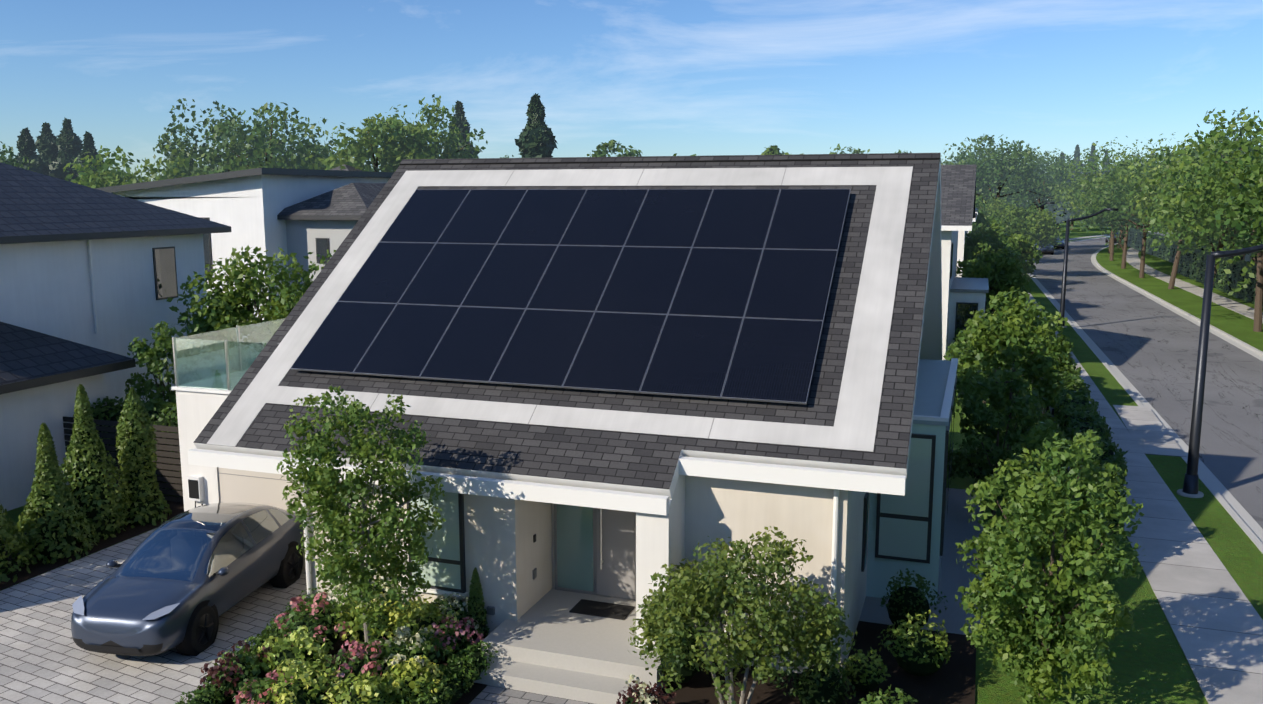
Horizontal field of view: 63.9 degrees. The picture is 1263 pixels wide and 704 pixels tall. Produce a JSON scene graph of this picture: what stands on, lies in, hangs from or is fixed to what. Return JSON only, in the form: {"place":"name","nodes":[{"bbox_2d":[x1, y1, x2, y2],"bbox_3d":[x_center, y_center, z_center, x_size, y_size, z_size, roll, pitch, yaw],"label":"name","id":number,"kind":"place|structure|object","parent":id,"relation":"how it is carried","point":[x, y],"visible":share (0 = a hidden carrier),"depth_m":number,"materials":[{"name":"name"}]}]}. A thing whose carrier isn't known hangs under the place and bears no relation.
{"place":"outdoors","nodes":[
{"label":"outdoors","id":0,"kind":"place"},
{"bbox_2d":[48,117,82,181],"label":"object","id":1,"kind":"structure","parent":0,"point":[68,144],"depth_m":98.71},
{"bbox_2d":[0,162,231,512],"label":"house","id":2,"kind":"structure","parent":0,"point":[92,280],"depth_m":27.26,"materials":[{"name":"paint"}]},
{"bbox_2d":[63,144,206,187],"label":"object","id":3,"kind":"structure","parent":0,"point":[106,175],"depth_m":75.68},
{"bbox_2d":[0,528,306,703],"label":"driveway paving","id":4,"kind":"structure","parent":0,"point":[45,658],"depth_m":15.74,"materials":[{"name":"stone"}]},
{"bbox_2d":[71,502,303,655],"bbox_3d":[-7.293,3.640,17.139,2.130,1.702,4.583,2,9,10],"label":"car body","id":5,"kind":"object","parent":4,"relation":"on","point":[182,582],"visible":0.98,"depth_m":16.07,"materials":[{"name":"black"}]},
{"bbox_2d":[141,160,208,180],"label":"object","id":6,"kind":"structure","parent":0,"point":[180,167],"depth_m":85.79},
{"bbox_2d":[153,98,282,178],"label":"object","id":7,"kind":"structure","parent":0,"point":[178,142],"depth_m":89.99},
{"bbox_2d":[94,168,393,370],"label":"house","id":8,"kind":"structure","parent":0,"point":[301,213],"depth_m":40.06,"materials":[{"name":"grey"}]},
{"bbox_2d":[196,102,335,173],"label":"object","id":9,"kind":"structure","parent":0,"point":[259,132],"depth_m":86.98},
{"bbox_2d":[304,104,444,171],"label":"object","id":10,"kind":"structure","parent":0,"point":[380,130],"depth_m":79.74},
{"bbox_2d":[354,94,487,171],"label":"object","id":11,"kind":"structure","parent":0,"point":[449,152],"depth_m":83.58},
{"bbox_2d":[443,101,480,155],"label":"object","id":12,"kind":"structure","parent":0,"point":[460,119],"depth_m":93.83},
{"bbox_2d":[470,685,593,703],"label":"walk paving","id":13,"kind":"structure","parent":0,"point":[488,694],"depth_m":14.23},
{"bbox_2d":[0,203,1262,703],"bbox_3d":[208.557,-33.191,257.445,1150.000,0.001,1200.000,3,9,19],"label":"ground","id":14,"kind":"structure","parent":0,"point":[1150,665],"depth_m":19.39,"materials":[{"name":"green plant"}]},
{"bbox_2d":[0,504,34,582],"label":"shrub","id":15,"kind":"object","parent":14,"relation":"on","point":[5,523],"depth_m":18.65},
{"bbox_2d":[0,141,34,169],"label":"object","id":16,"kind":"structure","parent":14,"relation":"on","point":[10,158],"depth_m":81.89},
{"bbox_2d":[16,127,49,175],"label":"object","id":17,"kind":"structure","parent":14,"relation":"on","point":[25,144],"depth_m":95.22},
{"bbox_2d":[35,122,58,177],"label":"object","id":18,"kind":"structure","parent":14,"relation":"on","point":[46,147],"depth_m":98.89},
{"bbox_2d":[10,423,96,564],"bbox_3d":[-11.335,2.733,19.704,1.535,2.779,1.527,3,9,19],"label":"cedar","id":19,"kind":"object","parent":14,"relation":"on","point":[45,452],"depth_m":19.51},
{"bbox_2d":[74,131,104,183],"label":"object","id":20,"kind":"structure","parent":14,"relation":"on","point":[89,144],"depth_m":95.38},
{"bbox_2d":[63,415,183,502],"bbox_3d":[-11.414,2.498,23.466,7.300,1.880,0.120,3,9,19],"label":"fence","id":21,"kind":"object","parent":14,"relation":"on","point":[160,465],"depth_m":23.20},
{"bbox_2d":[91,396,182,496],"bbox_3d":[-11.410,2.277,24.390,7.775,2.243,1.366,3,9,19],"label":"hedge","id":22,"kind":"object","parent":14,"relation":"on","point":[98,410],"depth_m":24.16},
{"bbox_2d":[122,321,209,409],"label":"tree","id":23,"kind":"object","parent":14,"relation":"on","point":[154,355],"depth_m":25.10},
{"bbox_2d":[171,369,247,511],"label":"garage wall","id":24,"kind":"structure","parent":14,"relation":"on","point":[197,408],"depth_m":19.56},
{"bbox_2d":[187,475,204,506],"bbox_3d":[-8.412,2.947,19.677,0.360,1.076,0.132,3,9,19],"label":"wall-mounted charger","id":25,"kind":"object","parent":24,"relation":"attached to","point":[195,488],"visible":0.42,"depth_m":19.59,"materials":[{"name":"white"}]},
{"bbox_2d":[172,318,285,390],"bbox_3d":[-6.421,-0.289,22.519,2.470,0.960,7.420,3,9,19],"label":"glass railing","id":26,"kind":"object","parent":24,"relation":"on","point":[226,355],"visible":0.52,"depth_m":19.40,"materials":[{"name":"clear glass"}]},
{"bbox_2d":[213,467,305,570],"bbox_3d":[-6.497,2.915,19.022,3.160,2.430,0.100,3,9,19],"label":"garage door","id":27,"kind":"structure","parent":24,"relation":"in","point":[234,485],"depth_m":19.18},
{"bbox_2d":[167,245,335,363],"bbox_3d":[-10.645,-0.296,29.558,4.603,5.736,5.601,3,9,19],"label":"tree","id":28,"kind":"object","parent":14,"relation":"on","point":[225,310],"depth_m":28.67,"materials":[{"name":"plant"}]},
{"bbox_2d":[271,123,342,169],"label":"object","id":29,"kind":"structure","parent":14,"relation":"on","point":[328,144],"depth_m":95.25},
{"bbox_2d":[276,386,445,654],"bbox_3d":[-3.865,2.663,14.514,2.373,4.529,1.882,3,9,19],"label":"garden tree","id":30,"kind":"object","parent":14,"relation":"on","point":[336,524],"depth_m":14.20,"materials":[{"name":"plant"}]},
{"bbox_2d":[467,567,489,651],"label":"cone shrub","id":31,"kind":"object","parent":14,"relation":"on","point":[477,587],"depth_m":15.69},
{"bbox_2d":[0,500,975,703],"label":"bed soil","id":32,"kind":"structure","parent":14,"relation":"on","point":[952,680],"depth_m":14.87,"materials":[{"name":"soil"}]},
{"bbox_2d":[59,384,131,542],"bbox_3d":[-11.165,2.285,20.757,1.558,3.339,1.535,3,9,19],"label":"cedar","id":33,"kind":"object","parent":32,"relation":"on","point":[82,402],"depth_m":20.56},
{"bbox_2d":[115,387,171,527],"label":"cedar","id":34,"kind":"object","parent":32,"relation":"on","point":[146,428],"depth_m":21.55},
{"bbox_2d":[175,687,225,703],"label":"flowering shrub","id":35,"kind":"object","parent":32,"relation":"on","point":[199,694],"depth_m":13.51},
{"bbox_2d":[193,672,233,703],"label":"shrub","id":36,"kind":"object","parent":32,"relation":"on","point":[209,685],"depth_m":13.83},
{"bbox_2d":[199,640,276,696],"bbox_3d":[-5.422,4.469,14.106,1.015,0.722,1.028,3,9,19],"label":"hydrangea","id":37,"kind":"object","parent":32,"relation":"on","point":[252,659],"depth_m":13.94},
{"bbox_2d":[236,629,280,654],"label":"shrub","id":38,"kind":"object","parent":32,"relation":"on","point":[260,637],"depth_m":15.25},
{"bbox_2d":[232,670,292,703],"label":"hydrangea","id":39,"kind":"object","parent":32,"relation":"on","point":[255,685],"depth_m":13.29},
{"bbox_2d":[263,619,296,645],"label":"shrub","id":40,"kind":"object","parent":32,"relation":"on","point":[268,629],"depth_m":15.62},
{"bbox_2d":[257,625,333,680],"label":"shrub","id":41,"kind":"object","parent":32,"relation":"on","point":[282,643],"depth_m":14.27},
{"bbox_2d":[263,659,344,703],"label":"hydrangea","id":42,"kind":"object","parent":32,"relation":"on","point":[316,689],"depth_m":13.31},
{"bbox_2d":[273,592,355,650],"bbox_3d":[-4.860,4.129,15.539,1.327,0.916,1.221,3,9,19],"label":"hydrangea","id":43,"kind":"object","parent":32,"relation":"on","point":[291,616],"depth_m":15.40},
{"bbox_2d":[325,638,398,694],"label":"hydrangea","id":44,"kind":"object","parent":32,"relation":"on","point":[387,650],"depth_m":13.96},
{"bbox_2d":[321,569,403,620],"bbox_3d":[-4.265,3.974,16.307,1.344,0.966,1.173,3,9,19],"label":"hydrangea","id":45,"kind":"object","parent":32,"relation":"on","point":[336,596],"depth_m":16.12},
{"bbox_2d":[326,671,407,703],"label":"hydrangea","id":46,"kind":"object","parent":32,"relation":"on","point":[382,686],"depth_m":13.28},
{"bbox_2d":[333,592,402,646],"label":"hydrangea","id":47,"kind":"object","parent":32,"relation":"on","point":[353,633],"depth_m":15.43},
{"bbox_2d":[380,655,445,703],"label":"hydrangea","id":48,"kind":"object","parent":32,"relation":"on","point":[414,671],"depth_m":13.70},
{"bbox_2d":[391,597,441,635],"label":"shrub","id":49,"kind":"object","parent":32,"relation":"on","point":[411,602],"depth_m":15.92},
{"bbox_2d":[378,626,457,675],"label":"hydrangea","id":50,"kind":"object","parent":32,"relation":"on","point":[429,649],"depth_m":14.38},
{"bbox_2d":[381,596,458,651],"bbox_3d":[-3.147,4.163,15.362,1.172,0.903,1.184,3,9,19],"label":"hydrangea","id":51,"kind":"object","parent":32,"relation":"on","point":[433,613],"depth_m":15.19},
{"bbox_2d":[399,690,442,703],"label":"shrub","id":52,"kind":"object","parent":32,"relation":"on","point":[418,699],"depth_m":13.31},
{"bbox_2d":[408,678,451,703],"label":"shrub","id":53,"kind":"object","parent":32,"relation":"on","point":[446,693],"depth_m":13.55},
{"bbox_2d":[430,666,473,703],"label":"shrub","id":54,"kind":"object","parent":32,"relation":"on","point":[450,677],"depth_m":13.94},
{"bbox_2d":[428,616,483,661],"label":"hydrangea","id":55,"kind":"object","parent":32,"relation":"on","point":[462,632],"depth_m":15.09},
{"bbox_2d":[428,592,492,632],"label":"hydrangea","id":56,"kind":"object","parent":32,"relation":"on","point":[455,601],"depth_m":15.79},
{"bbox_2d":[440,654,481,693],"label":"shrub","id":57,"kind":"object","parent":32,"relation":"on","point":[474,674],"depth_m":14.29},
{"bbox_2d":[448,640,498,679],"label":"shrub","id":58,"kind":"object","parent":32,"relation":"on","point":[471,649],"depth_m":14.69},
{"bbox_2d":[616,674,676,703],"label":"shrub","id":59,"kind":"object","parent":32,"relation":"on","point":[630,692],"depth_m":13.22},
{"bbox_2d":[645,616,711,682],"bbox_3d":[0.680,4.201,14.390,0.985,1.058,0.910,3,9,19],"label":"shrub","id":60,"kind":"object","parent":32,"relation":"on","point":[687,673],"depth_m":14.19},
{"bbox_2d":[784,650,856,703],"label":"shrub","id":61,"kind":"object","parent":32,"relation":"on","point":[826,692],"depth_m":13.48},
{"bbox_2d":[839,647,890,691],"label":"shrub","id":62,"kind":"object","parent":32,"relation":"on","point":[849,661],"depth_m":14.21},
{"bbox_2d":[858,685,917,703],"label":"shrub","id":63,"kind":"object","parent":32,"relation":"on","point":[884,697],"visible":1,"depth_m":12.85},
{"bbox_2d":[880,568,947,631],"bbox_3d":[4.527,3.960,16.216,1.038,1.092,0.925,3,9,19],"label":"shrub","id":64,"kind":"object","parent":32,"relation":"on","point":[909,578],"depth_m":16.05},
{"bbox_2d":[877,610,953,675],"bbox_3d":[4.174,4.266,14.854,1.155,0.912,0.855,9,13,46],"label":"shrub","id":65,"kind":"object","parent":32,"relation":"on","point":[943,643],"depth_m":14.63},
{"bbox_2d":[515,93,557,157],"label":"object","id":66,"kind":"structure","parent":14,"relation":"on","point":[536,139],"depth_m":76.53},
{"bbox_2d":[474,588,667,703],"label":"porch slab","id":67,"kind":"structure","parent":14,"relation":"on","point":[549,644],"depth_m":14.80,"materials":[{"name":"concrete"}]},
{"bbox_2d":[569,599,634,619],"bbox_3d":[-0.468,4.122,16.213,0.930,0.015,0.530,3,9,19],"label":"door mat","id":68,"kind":"object","parent":67,"relation":"on","point":[603,609],"depth_m":16.19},
{"bbox_2d":[301,475,869,677],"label":"house walls","id":69,"kind":"structure","parent":14,"relation":"on","point":[505,555],"depth_m":15.07,"materials":[{"name":"paint"}]},
{"bbox_2d":[407,489,467,597],"bbox_3d":[-3.104,2.915,16.018,1.050,1.880,0.100,3,9,19],"label":"front window","id":70,"kind":"structure","parent":69,"relation":"attached to","point":[444,567],"depth_m":15.97,"materials":[{"name":"teal"}]},
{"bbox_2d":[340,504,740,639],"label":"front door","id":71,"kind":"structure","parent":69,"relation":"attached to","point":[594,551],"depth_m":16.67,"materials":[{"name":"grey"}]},
{"bbox_2d":[187,448,905,514],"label":"roof fascia","id":72,"kind":"structure","parent":69,"relation":"attached to","point":[720,469],"depth_m":14.61,"materials":[{"name":"white"}]},
{"bbox_2d":[193,153,940,498],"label":"roof","id":73,"kind":"structure","parent":69,"relation":"on","point":[855,411],"depth_m":16.37,"materials":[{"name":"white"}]},
{"bbox_2d":[290,189,850,404],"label":"solar panels","id":74,"kind":"object","parent":73,"relation":"on","point":[715,293],"visible":1,"depth_m":17.77,"materials":[{"name":"grey"}]},
{"bbox_2d":[302,482,838,665],"bbox_3d":[-1.285,3.075,15.572,8.716,3.082,0.362,2,9,15],"label":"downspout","id":75,"kind":"object","parent":69,"relation":"attached to","point":[834,544],"visible":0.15,"depth_m":14.48,"materials":[{"name":"white"}]},
{"bbox_2d":[861,492,868,571],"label":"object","id":76,"kind":"structure","parent":69,"relation":"attached to","point":[865,530],"depth_m":16.72,"materials":[{"name":"grey"}]},
{"bbox_2d":[920,155,941,359],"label":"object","id":77,"kind":"structure","parent":69,"relation":"on","point":[931,344],"depth_m":23.36,"materials":[{"name":"white"}]},
{"bbox_2d":[587,140,642,156],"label":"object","id":78,"kind":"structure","parent":14,"relation":"on","point":[609,146],"depth_m":84.72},
{"bbox_2d":[628,526,857,703],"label":"maple tree","id":79,"kind":"object","parent":14,"relation":"on","point":[663,628],"depth_m":12.74,"materials":[{"name":"plant"}]},
{"bbox_2d":[761,145,790,154],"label":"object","id":80,"kind":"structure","parent":14,"relation":"on","point":[773,150],"depth_m":91.59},
{"bbox_2d":[829,144,869,153],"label":"tree","id":81,"kind":"object","parent":14,"relation":"on","point":[858,151],"depth_m":119.33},
{"bbox_2d":[866,358,957,603],"bbox_3d":[5.773,2.244,20.401,1.245,3.330,6.610,3,9,19],"label":"bay window","id":82,"kind":"structure","parent":14,"relation":"on","point":[908,530],"depth_m":17.42,"materials":[{"name":"teal"}]},
{"bbox_2d":[943,312,1030,402],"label":"yard tree","id":83,"kind":"object","parent":14,"relation":"on","point":[979,356],"depth_m":30.54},
{"bbox_2d":[969,209,1010,252],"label":"street tree","id":84,"kind":"object","parent":14,"relation":"on","point":[979,224],"visible":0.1,"depth_m":69.58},
{"bbox_2d":[964,228,1017,266],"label":"street tree","id":85,"kind":"object","parent":14,"relation":"on","point":[972,243],"visible":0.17,"depth_m":53.52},
{"bbox_2d":[956,246,1030,314],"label":"street tree","id":86,"kind":"object","parent":14,"relation":"on","point":[1006,270],"depth_m":45.54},
{"bbox_2d":[953,438,1033,480],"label":"yard shrub","id":87,"kind":"object","parent":14,"relation":"on","point":[1006,445],"depth_m":24.29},
{"bbox_2d":[951,362,1045,517],"bbox_3d":[7.798,2.014,21.857,2.387,3.536,2.130,3,9,19],"label":"yard tree","id":88,"kind":"object","parent":14,"relation":"on","point":[982,416],"depth_m":21.72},
{"bbox_2d":[977,197,1023,220],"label":"street tree","id":89,"kind":"object","parent":14,"relation":"on","point":[993,205],"depth_m":102.71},
{"bbox_2d":[943,135,1066,212],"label":"street tree","id":90,"kind":"object","parent":14,"relation":"on","point":[1013,158],"depth_m":114.09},
{"bbox_2d":[968,220,1042,309],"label":"street tree","id":91,"kind":"object","parent":14,"relation":"on","point":[1024,246],"depth_m":60.30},
{"bbox_2d":[950,286,1064,449],"bbox_3d":[9.634,0.733,25.973,2.888,4.795,2.379,3,9,19],"label":"yard tree","id":92,"kind":"object","parent":14,"relation":"on","point":[1012,329],"depth_m":25.57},
{"bbox_2d":[987,213,1035,244],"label":"street tree","id":93,"kind":"object","parent":14,"relation":"on","point":[1013,225],"depth_m":77.05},
{"bbox_2d":[992,201,1064,248],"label":"street tree","id":94,"kind":"object","parent":14,"relation":"on","point":[1042,228],"depth_m":85.52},
{"bbox_2d":[993,297,1076,384],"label":"yard tree","id":95,"kind":"object","parent":14,"relation":"on","point":[1061,347],"depth_m":32.10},
{"bbox_2d":[954,432,1145,703],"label":"corner tree","id":96,"kind":"object","parent":14,"relation":"on","point":[1036,495],"depth_m":13.34,"materials":[{"name":"plant"}]},
{"bbox_2d":[997,418,1112,561],"bbox_3d":[7.762,2.750,18.725,2.326,3.051,1.661,-2,9,-10],"label":"yard tree","id":97,"kind":"object","parent":14,"relation":"on","point":[1047,429],"depth_m":18.45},
{"bbox_2d":[1034,354,1127,534],"bbox_3d":[12.646,1.672,29.364,1.277,1.874,18.372,3,9,19],"label":"tree","id":98,"kind":"object","parent":14,"relation":"on","point":[1117,457],"depth_m":25.14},
{"bbox_2d":[1057,208,1118,327],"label":"street lamp","id":99,"kind":"object","parent":14,"relation":"on","point":[1063,293],"visible":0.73,"depth_m":53.35,"materials":[{"name":"metal"}]},
{"bbox_2d":[1063,150,1165,268],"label":"street tree","id":100,"kind":"object","parent":14,"relation":"on","point":[1101,179],"depth_m":95.21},
{"bbox_2d":[1072,154,1185,277],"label":"street tree","id":101,"kind":"object","parent":14,"relation":"on","point":[1099,200],"depth_m":83.75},
{"bbox_2d":[1117,227,1207,262],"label":"hedge","id":102,"kind":"object","parent":14,"relation":"on","point":[1135,244],"depth_m":116.82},
{"bbox_2d":[1111,131,1237,288],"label":"street tree","id":103,"kind":"object","parent":14,"relation":"on","point":[1146,199],"depth_m":74.09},
{"bbox_2d":[1135,108,1262,331],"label":"street tree","id":104,"kind":"object","parent":14,"relation":"on","point":[1209,195],"depth_m":51.63,"materials":[{"name":"plant"}]},
{"bbox_2d":[1140,144,1262,285],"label":"street tree","id":105,"kind":"object","parent":14,"relation":"on","point":[1215,231],"depth_m":61.68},
{"bbox_2d":[1177,247,1256,303],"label":"hedge","id":106,"kind":"object","parent":14,"relation":"on","point":[1240,264],"depth_m":73.59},
{"bbox_2d":[1177,244,1262,497],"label":"street lamp","id":107,"kind":"object","parent":14,"relation":"on","point":[1190,486],"visible":1,"depth_m":23.44,"materials":[{"name":"metal"}]},
{"bbox_2d":[1199,122,1262,261],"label":"street tree","id":108,"kind":"object","parent":14,"relation":"on","point":[1246,209],"visible":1,"depth_m":40.52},
{"bbox_2d":[859,488,982,636],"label":"gravel path","id":109,"kind":"structure","parent":0,"point":[955,575],"depth_m":18.74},
{"bbox_2d":[941,165,988,359],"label":"house","id":110,"kind":"structure","parent":0,"point":[962,298],"depth_m":38.80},
{"bbox_2d":[956,213,976,276],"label":"house wall","id":111,"kind":"structure","parent":0,"point":[961,243],"depth_m":52.40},
{"bbox_2d":[946,137,1023,208],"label":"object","id":112,"kind":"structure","parent":0,"point":[956,160],"depth_m":144.73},
{"bbox_2d":[993,144,1066,213],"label":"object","id":113,"kind":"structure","parent":0,"point":[1045,156],"depth_m":163.45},
{"bbox_2d":[1040,152,1072,228],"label":"tree","id":114,"kind":"object","parent":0,"point":[1058,218],"depth_m":186.06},
{"bbox_2d":[1025,231,1262,703],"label":"sidewalk","id":115,"kind":"structure","parent":0,"point":[1214,619],"depth_m":19.08,"materials":[{"name":"concrete"}]},
{"bbox_2d":[1029,232,1262,528],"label":"road","id":116,"kind":"structure","parent":0,"point":[1148,347],"depth_m":42.83,"materials":[{"name":"asphalt"}]},
{"bbox_2d":[1002,148,1082,215],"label":"street tree","id":117,"kind":"object","parent":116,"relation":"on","point":[1059,171],"depth_m":126.67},
{"bbox_2d":[1033,240,1053,254],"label":"car","id":118,"kind":"object","parent":116,"relation":"on","point":[1046,249],"visible":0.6,"depth_m":119.21,"materials":[{"name":"black"}]},
{"bbox_2d":[1069,144,1083,229],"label":"conifer","id":119,"kind":"object","parent":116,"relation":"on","point":[1076,152],"depth_m":195.63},
{"bbox_2d":[1053,136,1170,260],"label":"street tree","id":120,"kind":"object","parent":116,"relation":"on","point":[1074,190],"depth_m":106.86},
{"bbox_2d":[1025,231,1262,553],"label":"kerbs","id":121,"kind":"structure","parent":116,"relation":"on","point":[1247,523],"depth_m":38.91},
{"bbox_2d":[1149,140,1242,248],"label":"tree","id":122,"kind":"object","parent":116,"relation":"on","point":[1161,153],"depth_m":90.99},
{"bbox_2d":[1180,114,1262,263],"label":"tree","id":123,"kind":"object","parent":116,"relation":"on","point":[1242,130],"depth_m":72.89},
{"bbox_2d":[1185,107,1262,260],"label":"tree","id":124,"kind":"object","parent":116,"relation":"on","point":[1238,117],"depth_m":97.59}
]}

